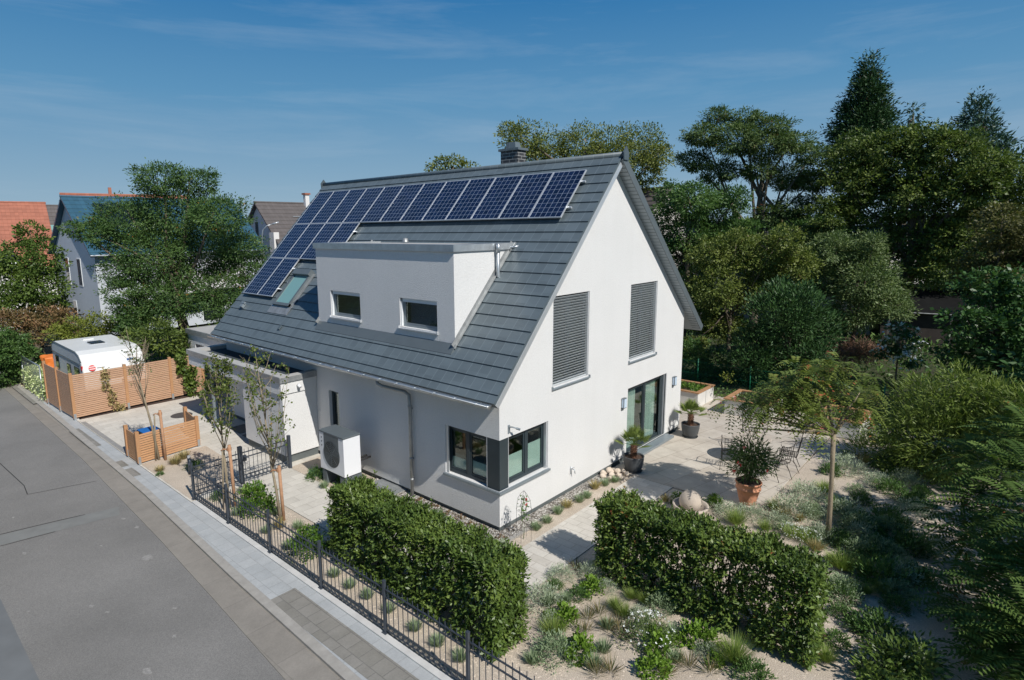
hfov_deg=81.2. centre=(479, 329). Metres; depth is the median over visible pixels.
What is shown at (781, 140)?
ailanthus tree
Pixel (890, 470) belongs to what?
green perennial
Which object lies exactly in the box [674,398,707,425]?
fan palm
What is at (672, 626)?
lavender tuft
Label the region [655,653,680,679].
daylily
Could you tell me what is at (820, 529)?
santolina
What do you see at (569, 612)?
lime perennial
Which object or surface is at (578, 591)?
green perennial
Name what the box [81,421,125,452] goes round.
drain channel
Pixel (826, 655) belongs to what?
feather grass
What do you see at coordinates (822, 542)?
sage bush
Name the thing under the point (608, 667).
daylily
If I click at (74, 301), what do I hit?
window
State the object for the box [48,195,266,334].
neighbour house
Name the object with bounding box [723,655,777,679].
green perennial
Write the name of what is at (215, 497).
green perennial
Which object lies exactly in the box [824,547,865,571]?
feather grass
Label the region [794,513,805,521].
dry grass tuft
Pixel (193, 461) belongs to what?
green perennial
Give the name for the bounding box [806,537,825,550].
dry grass tuft
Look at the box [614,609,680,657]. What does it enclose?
white gaura
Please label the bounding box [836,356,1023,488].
bamboo clump
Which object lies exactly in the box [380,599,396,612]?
lavender tuft
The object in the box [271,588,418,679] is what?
pavement patch
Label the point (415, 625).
lavender tuft
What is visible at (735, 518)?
feather grass
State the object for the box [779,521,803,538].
daisy clump
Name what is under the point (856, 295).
willow bush
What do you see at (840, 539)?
green perennial
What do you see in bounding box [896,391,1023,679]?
sumac tree
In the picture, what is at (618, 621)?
daylily
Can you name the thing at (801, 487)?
santolina
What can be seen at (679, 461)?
terrace
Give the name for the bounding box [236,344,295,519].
street tree
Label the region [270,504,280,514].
lavender tuft
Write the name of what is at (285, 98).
sky
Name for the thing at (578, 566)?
daylily
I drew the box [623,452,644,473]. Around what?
plant pot
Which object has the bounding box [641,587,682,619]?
sage bush
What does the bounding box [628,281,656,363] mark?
upper window
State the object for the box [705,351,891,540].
silk tree
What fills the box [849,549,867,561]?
green perennial
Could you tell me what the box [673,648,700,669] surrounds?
daylily
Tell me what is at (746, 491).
terracotta pot
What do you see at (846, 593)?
green perennial
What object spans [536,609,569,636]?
feather grass
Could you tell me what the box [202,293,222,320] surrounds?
window
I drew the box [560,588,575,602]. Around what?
lavender tuft
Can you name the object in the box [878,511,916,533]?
green perennial
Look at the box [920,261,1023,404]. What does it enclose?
viburnum bush
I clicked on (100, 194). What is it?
red roofed house
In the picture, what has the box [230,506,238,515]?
lavender tuft
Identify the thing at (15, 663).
road patch
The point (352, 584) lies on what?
lavender tuft
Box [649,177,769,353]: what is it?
cherry tree
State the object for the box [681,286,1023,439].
lawn
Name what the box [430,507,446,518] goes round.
green perennial
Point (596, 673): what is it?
daylily
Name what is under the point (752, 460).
oleander
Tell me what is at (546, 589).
santolina
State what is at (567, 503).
dry grass tuft
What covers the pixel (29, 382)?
variegated shrub
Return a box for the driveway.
[77,390,531,619]
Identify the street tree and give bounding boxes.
[119,322,159,459]
[189,352,240,506]
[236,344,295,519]
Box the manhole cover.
[170,412,192,417]
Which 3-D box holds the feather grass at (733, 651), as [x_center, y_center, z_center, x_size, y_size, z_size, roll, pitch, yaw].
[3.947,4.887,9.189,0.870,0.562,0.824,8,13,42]
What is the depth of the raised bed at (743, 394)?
21.37 m
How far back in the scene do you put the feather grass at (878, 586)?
10.89 m
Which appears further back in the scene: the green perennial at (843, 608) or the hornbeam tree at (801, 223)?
the hornbeam tree at (801, 223)
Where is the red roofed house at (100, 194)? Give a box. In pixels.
[59,187,186,198]
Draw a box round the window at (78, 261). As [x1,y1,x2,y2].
[76,258,83,286]
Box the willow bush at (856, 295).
[800,228,923,370]
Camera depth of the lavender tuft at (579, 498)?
14.68 m
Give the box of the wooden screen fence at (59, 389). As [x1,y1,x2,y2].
[41,356,205,420]
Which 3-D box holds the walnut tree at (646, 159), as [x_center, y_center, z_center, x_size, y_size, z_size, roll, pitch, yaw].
[7.190,-7.219,40.810,12.396,14.092,7.148,1,10,8]
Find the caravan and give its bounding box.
[51,334,146,403]
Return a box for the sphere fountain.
[672,490,708,515]
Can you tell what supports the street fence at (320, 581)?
on the edging at (400, 647)
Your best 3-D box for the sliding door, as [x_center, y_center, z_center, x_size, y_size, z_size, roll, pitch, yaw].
[5.113,2.570,18.145,0.555,2.100,2.660,8,13,42]
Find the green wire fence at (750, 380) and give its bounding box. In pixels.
[682,359,1023,422]
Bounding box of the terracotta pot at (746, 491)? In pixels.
[735,476,762,504]
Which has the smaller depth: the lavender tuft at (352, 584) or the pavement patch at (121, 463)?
the lavender tuft at (352, 584)
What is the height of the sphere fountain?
0.560 m
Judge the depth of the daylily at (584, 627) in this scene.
9.96 m
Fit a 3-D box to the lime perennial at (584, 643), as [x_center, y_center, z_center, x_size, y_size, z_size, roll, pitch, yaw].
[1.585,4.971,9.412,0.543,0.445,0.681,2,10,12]
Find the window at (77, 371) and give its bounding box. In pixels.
[74,366,80,379]
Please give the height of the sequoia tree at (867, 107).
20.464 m
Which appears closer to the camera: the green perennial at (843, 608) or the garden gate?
the green perennial at (843, 608)
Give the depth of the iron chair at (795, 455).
16.43 m
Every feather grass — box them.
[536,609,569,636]
[608,594,626,609]
[612,599,636,617]
[621,587,643,598]
[635,587,654,604]
[712,627,759,664]
[722,509,751,524]
[758,518,774,530]
[762,498,783,509]
[802,526,819,536]
[810,478,839,492]
[816,640,841,663]
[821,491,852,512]
[821,549,842,564]
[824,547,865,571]
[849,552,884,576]
[859,579,877,594]
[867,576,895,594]
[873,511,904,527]
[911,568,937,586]
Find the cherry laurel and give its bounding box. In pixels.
[848,624,961,679]
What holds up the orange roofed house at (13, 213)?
on the ground at (48, 349)
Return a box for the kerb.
[15,382,361,679]
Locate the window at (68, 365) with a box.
[67,363,71,372]
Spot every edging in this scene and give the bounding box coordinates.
[192,500,452,679]
[506,527,528,541]
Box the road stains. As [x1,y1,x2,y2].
[12,517,176,673]
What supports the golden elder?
on the ground at (48, 349)
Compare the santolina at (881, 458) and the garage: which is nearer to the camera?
the santolina at (881, 458)
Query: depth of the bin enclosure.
17.91 m
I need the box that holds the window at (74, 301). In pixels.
[73,300,77,315]
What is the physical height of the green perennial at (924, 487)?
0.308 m
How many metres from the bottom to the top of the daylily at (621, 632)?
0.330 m
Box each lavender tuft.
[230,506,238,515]
[259,524,274,532]
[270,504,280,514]
[281,538,291,548]
[291,519,304,529]
[318,480,328,488]
[326,566,341,577]
[341,577,357,588]
[361,586,374,598]
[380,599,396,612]
[406,617,422,631]
[427,630,444,647]
[452,644,470,662]
[521,646,541,665]
[529,520,543,530]
[537,590,556,606]
[541,514,552,523]
[552,504,565,514]
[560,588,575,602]
[573,491,585,502]
[581,490,591,498]
[582,650,604,668]
[594,636,612,653]
[599,477,612,486]
[600,616,614,629]
[609,475,621,482]
[663,621,681,636]
[666,644,686,663]
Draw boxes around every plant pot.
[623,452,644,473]
[681,421,699,438]
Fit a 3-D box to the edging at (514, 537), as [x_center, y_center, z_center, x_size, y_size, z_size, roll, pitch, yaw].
[0.767,4.564,13.038,0.080,0.100,0.920,8,13,42]
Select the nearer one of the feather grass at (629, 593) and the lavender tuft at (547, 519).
the feather grass at (629, 593)
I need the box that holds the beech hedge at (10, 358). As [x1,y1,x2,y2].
[0,325,46,389]
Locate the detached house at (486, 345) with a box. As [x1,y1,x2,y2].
[207,142,702,530]
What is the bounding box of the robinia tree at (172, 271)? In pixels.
[56,158,273,348]
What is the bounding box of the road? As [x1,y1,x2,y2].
[0,385,284,679]
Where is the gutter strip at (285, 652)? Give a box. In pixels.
[2,383,341,679]
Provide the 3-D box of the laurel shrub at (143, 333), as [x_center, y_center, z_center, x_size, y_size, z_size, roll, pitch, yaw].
[-13.350,0.971,25.872,3.293,3.242,4.785,22,24,66]
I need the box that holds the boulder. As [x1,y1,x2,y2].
[606,467,613,472]
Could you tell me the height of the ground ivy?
0.473 m
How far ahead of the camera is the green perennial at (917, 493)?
14.26 m
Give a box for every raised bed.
[680,379,714,406]
[723,389,780,418]
[818,404,871,440]
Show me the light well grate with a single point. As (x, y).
(393, 487)
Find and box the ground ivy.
[713,385,876,421]
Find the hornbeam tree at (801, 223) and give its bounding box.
[686,181,993,313]
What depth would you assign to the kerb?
11.94 m
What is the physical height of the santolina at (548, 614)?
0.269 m
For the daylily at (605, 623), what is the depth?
10.00 m
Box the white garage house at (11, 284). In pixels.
[0,252,21,329]
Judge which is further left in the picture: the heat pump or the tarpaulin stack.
the tarpaulin stack
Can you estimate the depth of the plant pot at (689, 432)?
18.97 m
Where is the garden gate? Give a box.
[193,435,291,494]
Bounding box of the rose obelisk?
[516,491,531,535]
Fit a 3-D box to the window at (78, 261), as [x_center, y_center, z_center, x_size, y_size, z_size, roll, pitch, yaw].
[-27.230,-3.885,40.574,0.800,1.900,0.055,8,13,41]
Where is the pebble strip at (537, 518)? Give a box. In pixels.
[375,473,615,539]
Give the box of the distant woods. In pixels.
[698,208,1019,255]
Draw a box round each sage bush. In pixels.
[530,626,586,674]
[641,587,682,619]
[772,520,797,535]
[799,525,826,541]
[800,500,823,515]
[801,508,824,521]
[804,534,829,549]
[826,569,869,612]
[833,509,877,535]
[839,536,873,559]
[843,483,871,496]
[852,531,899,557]
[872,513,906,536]
[872,573,928,612]
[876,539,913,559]
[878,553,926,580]
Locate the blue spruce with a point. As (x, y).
(977, 119)
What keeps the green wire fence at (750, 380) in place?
on the lawn at (740, 386)
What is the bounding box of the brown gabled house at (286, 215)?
[247,193,310,259]
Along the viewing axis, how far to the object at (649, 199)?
40.30 m
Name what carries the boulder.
on the pebble strip at (537, 518)
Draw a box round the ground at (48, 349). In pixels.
[8,258,1017,417]
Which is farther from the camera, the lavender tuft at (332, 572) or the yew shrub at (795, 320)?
the yew shrub at (795, 320)
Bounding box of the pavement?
[24,387,438,679]
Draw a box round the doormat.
[230,424,245,433]
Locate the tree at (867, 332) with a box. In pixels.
[720,225,925,334]
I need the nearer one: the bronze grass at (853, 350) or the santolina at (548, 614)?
the santolina at (548, 614)
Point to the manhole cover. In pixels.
(178, 415)
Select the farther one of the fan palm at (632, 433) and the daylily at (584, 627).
the fan palm at (632, 433)
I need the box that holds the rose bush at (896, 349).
[869,318,927,388]
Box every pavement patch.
[11,385,42,403]
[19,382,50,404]
[68,428,100,447]
[116,460,127,466]
[125,468,140,476]
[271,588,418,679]
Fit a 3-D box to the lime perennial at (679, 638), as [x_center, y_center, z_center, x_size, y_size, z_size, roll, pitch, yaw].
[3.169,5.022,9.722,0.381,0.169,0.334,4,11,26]
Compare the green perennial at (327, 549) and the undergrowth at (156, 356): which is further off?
the undergrowth at (156, 356)
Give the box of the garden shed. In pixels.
[878,284,1018,349]
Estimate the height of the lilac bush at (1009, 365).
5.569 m
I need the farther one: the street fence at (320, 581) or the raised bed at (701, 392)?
the raised bed at (701, 392)
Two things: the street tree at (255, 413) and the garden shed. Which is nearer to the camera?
the street tree at (255, 413)
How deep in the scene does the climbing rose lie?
12.86 m
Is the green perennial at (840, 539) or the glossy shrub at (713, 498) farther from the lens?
the glossy shrub at (713, 498)
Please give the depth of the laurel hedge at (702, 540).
9.95 m
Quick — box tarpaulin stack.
[40,354,53,367]
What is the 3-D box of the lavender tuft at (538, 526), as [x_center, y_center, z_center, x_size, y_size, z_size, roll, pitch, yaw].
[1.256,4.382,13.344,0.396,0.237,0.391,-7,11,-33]
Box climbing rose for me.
[517,495,530,538]
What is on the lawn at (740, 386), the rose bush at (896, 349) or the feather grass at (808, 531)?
the rose bush at (896, 349)
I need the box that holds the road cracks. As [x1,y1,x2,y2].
[0,463,93,545]
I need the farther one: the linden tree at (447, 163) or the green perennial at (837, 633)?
the linden tree at (447, 163)
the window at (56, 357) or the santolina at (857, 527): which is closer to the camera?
the santolina at (857, 527)
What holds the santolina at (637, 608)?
on the sand bed at (808, 471)
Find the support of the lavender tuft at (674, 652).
on the sand bed at (808, 471)
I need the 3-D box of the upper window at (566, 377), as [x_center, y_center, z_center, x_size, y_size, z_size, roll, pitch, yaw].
[2.202,0.234,14.648,0.232,2.240,1.640,8,13,42]
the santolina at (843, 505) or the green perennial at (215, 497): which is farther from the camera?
the green perennial at (215, 497)
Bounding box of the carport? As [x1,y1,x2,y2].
[186,343,318,462]
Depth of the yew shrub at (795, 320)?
23.53 m
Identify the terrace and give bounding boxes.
[612,395,880,511]
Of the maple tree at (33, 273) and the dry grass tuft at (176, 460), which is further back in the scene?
the maple tree at (33, 273)
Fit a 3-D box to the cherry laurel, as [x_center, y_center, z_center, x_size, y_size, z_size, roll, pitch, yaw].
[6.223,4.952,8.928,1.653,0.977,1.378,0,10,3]
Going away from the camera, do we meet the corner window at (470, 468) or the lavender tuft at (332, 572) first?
the lavender tuft at (332, 572)
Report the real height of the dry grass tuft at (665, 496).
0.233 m
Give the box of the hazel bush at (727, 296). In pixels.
[680,220,826,369]
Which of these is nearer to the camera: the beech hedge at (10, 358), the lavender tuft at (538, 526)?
the lavender tuft at (538, 526)
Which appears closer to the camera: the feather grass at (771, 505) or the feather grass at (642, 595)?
the feather grass at (642, 595)
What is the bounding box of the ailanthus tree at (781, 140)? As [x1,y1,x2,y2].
[673,104,837,341]
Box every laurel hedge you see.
[322,470,531,662]
[589,486,835,671]
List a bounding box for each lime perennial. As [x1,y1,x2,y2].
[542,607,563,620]
[553,599,580,631]
[562,626,596,667]
[579,572,605,598]
[630,648,674,679]
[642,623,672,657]
[666,630,685,646]
[672,617,723,654]
[704,650,725,669]
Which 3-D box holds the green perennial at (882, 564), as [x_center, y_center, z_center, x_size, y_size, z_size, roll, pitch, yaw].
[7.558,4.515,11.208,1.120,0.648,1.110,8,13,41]
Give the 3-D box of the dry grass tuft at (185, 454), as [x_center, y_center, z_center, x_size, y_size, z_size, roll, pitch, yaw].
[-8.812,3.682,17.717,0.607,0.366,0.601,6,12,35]
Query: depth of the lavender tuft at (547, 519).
13.67 m
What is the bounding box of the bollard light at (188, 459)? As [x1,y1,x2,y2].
[187,455,190,474]
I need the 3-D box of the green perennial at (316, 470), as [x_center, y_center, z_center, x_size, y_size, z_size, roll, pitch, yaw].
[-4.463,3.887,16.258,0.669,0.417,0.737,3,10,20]
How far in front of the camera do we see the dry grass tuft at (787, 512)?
13.81 m
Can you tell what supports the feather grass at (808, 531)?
on the sand bed at (808, 471)
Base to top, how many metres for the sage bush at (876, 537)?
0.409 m
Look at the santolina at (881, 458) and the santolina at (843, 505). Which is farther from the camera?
the santolina at (881, 458)
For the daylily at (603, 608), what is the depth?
10.43 m
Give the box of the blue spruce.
[947,85,1023,230]
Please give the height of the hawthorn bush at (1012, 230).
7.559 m
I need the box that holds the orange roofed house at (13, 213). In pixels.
[0,201,57,311]
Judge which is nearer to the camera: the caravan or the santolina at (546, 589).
the santolina at (546, 589)
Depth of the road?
11.39 m
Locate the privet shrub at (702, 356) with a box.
[681,337,757,386]
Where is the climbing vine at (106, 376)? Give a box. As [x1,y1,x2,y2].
[99,367,125,411]
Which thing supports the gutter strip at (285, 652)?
on the ground at (48, 349)
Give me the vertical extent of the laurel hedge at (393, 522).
1.900 m
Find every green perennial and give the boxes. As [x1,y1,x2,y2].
[155,470,164,475]
[181,458,204,470]
[209,489,224,501]
[305,464,323,481]
[317,538,342,555]
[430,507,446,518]
[546,576,565,594]
[567,583,591,603]
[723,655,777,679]
[817,461,845,478]
[817,525,855,546]
[822,626,854,655]
[825,496,855,516]
[825,549,854,568]
[825,600,852,620]
[827,533,856,552]
[828,577,864,606]
[838,613,873,636]
[840,504,876,518]
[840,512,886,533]
[840,604,911,649]
[847,550,915,597]
[849,490,877,507]
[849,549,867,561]
[851,541,889,559]
[852,521,892,540]
[860,529,889,544]
[867,451,901,472]
[869,475,909,495]
[869,501,905,521]
[869,524,890,538]
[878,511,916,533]
[878,591,914,618]
[885,466,909,481]
[888,487,936,510]
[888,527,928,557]
[893,529,938,559]
[894,488,936,511]
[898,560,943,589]
[905,567,934,590]
[910,483,937,497]
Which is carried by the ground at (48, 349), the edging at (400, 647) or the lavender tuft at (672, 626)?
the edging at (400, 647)
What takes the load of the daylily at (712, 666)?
on the sand bed at (808, 471)
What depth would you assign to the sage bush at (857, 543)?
12.27 m
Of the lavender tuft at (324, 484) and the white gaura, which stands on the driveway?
the lavender tuft at (324, 484)
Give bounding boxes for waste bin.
[136,425,160,456]
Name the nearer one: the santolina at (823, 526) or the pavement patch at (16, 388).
the santolina at (823, 526)
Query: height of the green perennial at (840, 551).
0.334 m
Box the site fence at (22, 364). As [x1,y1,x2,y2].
[16,353,44,400]
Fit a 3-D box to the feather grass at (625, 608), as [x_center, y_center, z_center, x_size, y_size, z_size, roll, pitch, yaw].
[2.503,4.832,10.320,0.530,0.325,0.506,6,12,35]
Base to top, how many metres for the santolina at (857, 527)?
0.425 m
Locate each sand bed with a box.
[142,446,235,498]
[198,428,1023,679]
[292,457,633,546]
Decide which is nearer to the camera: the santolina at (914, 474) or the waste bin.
the santolina at (914, 474)
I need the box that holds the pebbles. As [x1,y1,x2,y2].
[374,473,608,541]
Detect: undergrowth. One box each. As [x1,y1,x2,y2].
[38,345,188,389]
[681,315,1022,416]
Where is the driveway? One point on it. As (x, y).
(307, 499)
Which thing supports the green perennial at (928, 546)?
on the sand bed at (808, 471)
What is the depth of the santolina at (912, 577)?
11.07 m
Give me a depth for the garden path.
12.91 m
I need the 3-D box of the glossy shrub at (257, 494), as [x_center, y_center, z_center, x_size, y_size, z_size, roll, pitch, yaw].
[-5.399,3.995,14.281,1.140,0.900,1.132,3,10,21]
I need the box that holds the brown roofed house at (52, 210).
[46,204,59,303]
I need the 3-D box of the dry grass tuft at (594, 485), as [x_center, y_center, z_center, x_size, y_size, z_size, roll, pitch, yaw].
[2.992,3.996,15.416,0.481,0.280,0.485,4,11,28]
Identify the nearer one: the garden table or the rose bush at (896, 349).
the garden table
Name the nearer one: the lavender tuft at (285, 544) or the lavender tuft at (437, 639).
the lavender tuft at (437, 639)
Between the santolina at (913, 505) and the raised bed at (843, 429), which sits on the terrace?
the raised bed at (843, 429)
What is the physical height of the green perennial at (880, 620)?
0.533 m
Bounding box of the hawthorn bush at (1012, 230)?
[944,199,1023,396]
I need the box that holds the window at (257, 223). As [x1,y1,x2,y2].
[255,221,259,237]
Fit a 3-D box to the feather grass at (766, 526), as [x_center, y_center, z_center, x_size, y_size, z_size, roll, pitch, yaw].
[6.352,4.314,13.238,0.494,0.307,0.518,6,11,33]
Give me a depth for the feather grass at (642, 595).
10.70 m
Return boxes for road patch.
[0,507,118,544]
[0,599,38,679]
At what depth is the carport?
17.64 m
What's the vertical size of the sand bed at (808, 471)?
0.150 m
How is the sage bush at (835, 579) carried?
on the sand bed at (808, 471)
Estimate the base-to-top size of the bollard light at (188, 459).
0.540 m
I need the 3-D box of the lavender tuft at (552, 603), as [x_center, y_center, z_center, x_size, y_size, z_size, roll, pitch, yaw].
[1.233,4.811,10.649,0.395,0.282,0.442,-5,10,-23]
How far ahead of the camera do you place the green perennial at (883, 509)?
13.65 m
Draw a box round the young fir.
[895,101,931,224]
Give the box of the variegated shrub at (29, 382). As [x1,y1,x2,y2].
[16,361,45,399]
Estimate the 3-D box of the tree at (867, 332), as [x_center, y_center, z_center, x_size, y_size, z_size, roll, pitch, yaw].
[24.356,-4.008,42.524,9.910,6.700,10.760,-8,12,-37]
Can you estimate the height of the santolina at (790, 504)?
0.648 m
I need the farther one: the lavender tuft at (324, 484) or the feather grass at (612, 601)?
the lavender tuft at (324, 484)
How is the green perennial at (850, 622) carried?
on the sand bed at (808, 471)
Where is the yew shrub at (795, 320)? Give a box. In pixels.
[717,274,853,389]
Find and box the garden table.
[732,431,771,451]
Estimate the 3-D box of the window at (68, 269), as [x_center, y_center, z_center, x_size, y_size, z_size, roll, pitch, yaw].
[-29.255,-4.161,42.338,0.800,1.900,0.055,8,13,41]
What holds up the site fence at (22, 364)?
on the pavement
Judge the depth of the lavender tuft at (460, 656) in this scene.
9.33 m
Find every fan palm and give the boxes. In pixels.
[615,424,650,457]
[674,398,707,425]
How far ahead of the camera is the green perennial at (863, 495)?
14.46 m
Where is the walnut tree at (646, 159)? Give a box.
[492,115,678,192]
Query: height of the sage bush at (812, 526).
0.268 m
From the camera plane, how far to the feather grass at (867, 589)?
10.90 m
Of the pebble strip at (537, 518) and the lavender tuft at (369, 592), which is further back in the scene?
the pebble strip at (537, 518)
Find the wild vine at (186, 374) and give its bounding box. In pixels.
[174,348,199,396]
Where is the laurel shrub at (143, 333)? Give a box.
[117,315,217,387]
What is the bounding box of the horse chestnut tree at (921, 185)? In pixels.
[797,118,1023,355]
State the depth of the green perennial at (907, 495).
14.35 m
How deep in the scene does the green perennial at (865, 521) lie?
13.15 m
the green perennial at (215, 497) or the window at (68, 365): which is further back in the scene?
the window at (68, 365)
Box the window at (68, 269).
[65,257,70,283]
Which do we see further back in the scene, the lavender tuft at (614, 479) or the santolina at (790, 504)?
the lavender tuft at (614, 479)
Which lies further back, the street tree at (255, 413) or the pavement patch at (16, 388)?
the pavement patch at (16, 388)
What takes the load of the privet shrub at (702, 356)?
on the lawn at (740, 386)
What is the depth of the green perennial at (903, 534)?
12.40 m
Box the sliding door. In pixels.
[626,373,673,454]
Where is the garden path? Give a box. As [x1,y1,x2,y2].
[520,476,671,592]
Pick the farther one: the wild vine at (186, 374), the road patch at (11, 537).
the wild vine at (186, 374)
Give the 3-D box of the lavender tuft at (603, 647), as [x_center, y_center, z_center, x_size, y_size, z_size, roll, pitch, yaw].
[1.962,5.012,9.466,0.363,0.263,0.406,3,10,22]
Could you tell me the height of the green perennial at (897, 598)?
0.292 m
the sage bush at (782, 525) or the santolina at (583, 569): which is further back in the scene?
the sage bush at (782, 525)
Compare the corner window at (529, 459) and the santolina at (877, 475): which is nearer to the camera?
the corner window at (529, 459)
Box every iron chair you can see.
[719,436,740,469]
[741,414,764,447]
[764,443,796,482]
[776,433,805,472]
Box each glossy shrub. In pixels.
[222,479,279,520]
[283,523,327,564]
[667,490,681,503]
[704,492,722,507]
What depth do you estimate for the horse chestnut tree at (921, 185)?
29.07 m
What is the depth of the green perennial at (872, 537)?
12.48 m
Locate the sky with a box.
[0,0,1023,224]
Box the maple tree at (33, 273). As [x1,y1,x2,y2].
[0,219,81,356]
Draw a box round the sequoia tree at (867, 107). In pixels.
[817,48,906,223]
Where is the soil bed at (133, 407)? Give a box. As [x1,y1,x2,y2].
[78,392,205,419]
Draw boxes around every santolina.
[524,579,571,621]
[536,608,567,629]
[542,560,578,587]
[573,558,610,583]
[597,577,619,595]
[622,604,654,629]
[693,640,722,659]
[709,496,750,521]
[734,498,771,523]
[760,509,801,529]
[763,487,818,522]
[779,478,827,508]
[803,519,826,537]
[807,522,839,544]
[820,497,870,525]
[823,451,871,478]
[837,517,877,543]
[857,425,887,445]
[862,469,890,490]
[870,449,901,466]
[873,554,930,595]
[886,466,928,488]
[889,495,937,524]
[893,472,923,487]
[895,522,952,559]
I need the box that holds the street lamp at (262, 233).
[261,222,278,260]
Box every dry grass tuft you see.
[151,462,166,471]
[164,454,183,464]
[175,448,190,459]
[272,516,286,528]
[560,498,573,507]
[588,478,601,489]
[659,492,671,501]
[775,504,797,517]
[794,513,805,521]
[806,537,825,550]
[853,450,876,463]
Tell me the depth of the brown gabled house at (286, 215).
54.08 m
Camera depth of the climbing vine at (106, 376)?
22.22 m
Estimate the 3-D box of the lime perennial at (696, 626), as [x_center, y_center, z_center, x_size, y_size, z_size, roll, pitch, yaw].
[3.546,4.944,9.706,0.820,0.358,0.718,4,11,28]
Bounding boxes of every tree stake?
[153,410,166,460]
[220,444,235,506]
[270,465,284,520]
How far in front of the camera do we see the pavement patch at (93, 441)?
19.60 m
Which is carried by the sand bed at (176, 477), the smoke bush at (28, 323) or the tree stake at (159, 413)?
the tree stake at (159, 413)
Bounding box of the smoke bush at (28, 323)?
[0,300,87,354]
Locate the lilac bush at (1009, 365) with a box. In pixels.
[962,319,1023,401]
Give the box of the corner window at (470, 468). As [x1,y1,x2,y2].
[443,422,550,495]
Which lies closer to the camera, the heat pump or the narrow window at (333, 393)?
the heat pump
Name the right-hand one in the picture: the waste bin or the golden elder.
the waste bin
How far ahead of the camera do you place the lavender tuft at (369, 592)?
10.92 m
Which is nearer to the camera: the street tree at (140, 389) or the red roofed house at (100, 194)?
the street tree at (140, 389)
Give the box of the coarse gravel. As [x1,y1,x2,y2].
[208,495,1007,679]
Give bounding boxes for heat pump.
[318,424,370,483]
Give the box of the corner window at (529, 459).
[509,423,543,482]
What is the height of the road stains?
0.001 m
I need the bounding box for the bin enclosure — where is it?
[123,406,200,465]
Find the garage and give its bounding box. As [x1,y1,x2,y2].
[185,324,227,389]
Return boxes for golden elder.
[39,307,128,342]
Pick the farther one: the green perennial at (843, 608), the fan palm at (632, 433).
the fan palm at (632, 433)
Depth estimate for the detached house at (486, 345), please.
15.55 m
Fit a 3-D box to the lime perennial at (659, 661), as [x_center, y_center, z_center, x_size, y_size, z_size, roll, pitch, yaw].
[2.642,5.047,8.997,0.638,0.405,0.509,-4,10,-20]
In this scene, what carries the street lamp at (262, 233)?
on the ground at (48, 349)
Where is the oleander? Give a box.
[715,426,786,486]
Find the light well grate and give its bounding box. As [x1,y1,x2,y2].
[375,479,406,494]
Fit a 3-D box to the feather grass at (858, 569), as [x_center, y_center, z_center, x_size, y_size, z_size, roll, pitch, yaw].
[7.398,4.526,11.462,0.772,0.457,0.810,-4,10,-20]
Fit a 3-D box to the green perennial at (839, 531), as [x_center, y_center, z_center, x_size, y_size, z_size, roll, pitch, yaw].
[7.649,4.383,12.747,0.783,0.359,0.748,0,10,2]
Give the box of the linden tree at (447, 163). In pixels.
[424,152,480,171]
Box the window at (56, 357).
[55,355,59,368]
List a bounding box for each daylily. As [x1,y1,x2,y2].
[566,557,585,570]
[569,617,596,633]
[577,601,599,622]
[582,653,612,677]
[586,600,611,614]
[595,613,625,632]
[597,652,623,675]
[608,619,631,640]
[609,610,630,628]
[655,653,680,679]
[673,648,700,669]
[697,653,726,675]
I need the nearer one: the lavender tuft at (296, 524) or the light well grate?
the lavender tuft at (296, 524)
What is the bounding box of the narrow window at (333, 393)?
[332,391,337,424]
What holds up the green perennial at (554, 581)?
on the sand bed at (808, 471)
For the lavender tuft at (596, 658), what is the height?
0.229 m
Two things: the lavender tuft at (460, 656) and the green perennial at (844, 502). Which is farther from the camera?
the green perennial at (844, 502)
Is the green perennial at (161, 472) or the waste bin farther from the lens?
the waste bin
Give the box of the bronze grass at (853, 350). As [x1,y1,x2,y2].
[822,333,893,376]
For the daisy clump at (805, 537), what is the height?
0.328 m
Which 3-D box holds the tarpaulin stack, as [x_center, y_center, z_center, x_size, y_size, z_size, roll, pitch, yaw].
[-18.590,1.857,25.898,0.863,1.527,0.644,8,13,42]
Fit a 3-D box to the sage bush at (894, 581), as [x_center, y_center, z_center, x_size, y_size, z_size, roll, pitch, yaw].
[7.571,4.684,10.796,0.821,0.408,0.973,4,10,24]
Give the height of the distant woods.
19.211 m
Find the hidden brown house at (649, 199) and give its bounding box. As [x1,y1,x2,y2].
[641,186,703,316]
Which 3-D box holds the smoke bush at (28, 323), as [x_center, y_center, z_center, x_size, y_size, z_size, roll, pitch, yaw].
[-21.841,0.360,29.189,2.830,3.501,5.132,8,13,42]
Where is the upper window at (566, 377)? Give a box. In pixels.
[552,291,590,390]
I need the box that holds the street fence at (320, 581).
[189,462,534,679]
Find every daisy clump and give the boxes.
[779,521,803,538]
[794,526,821,543]

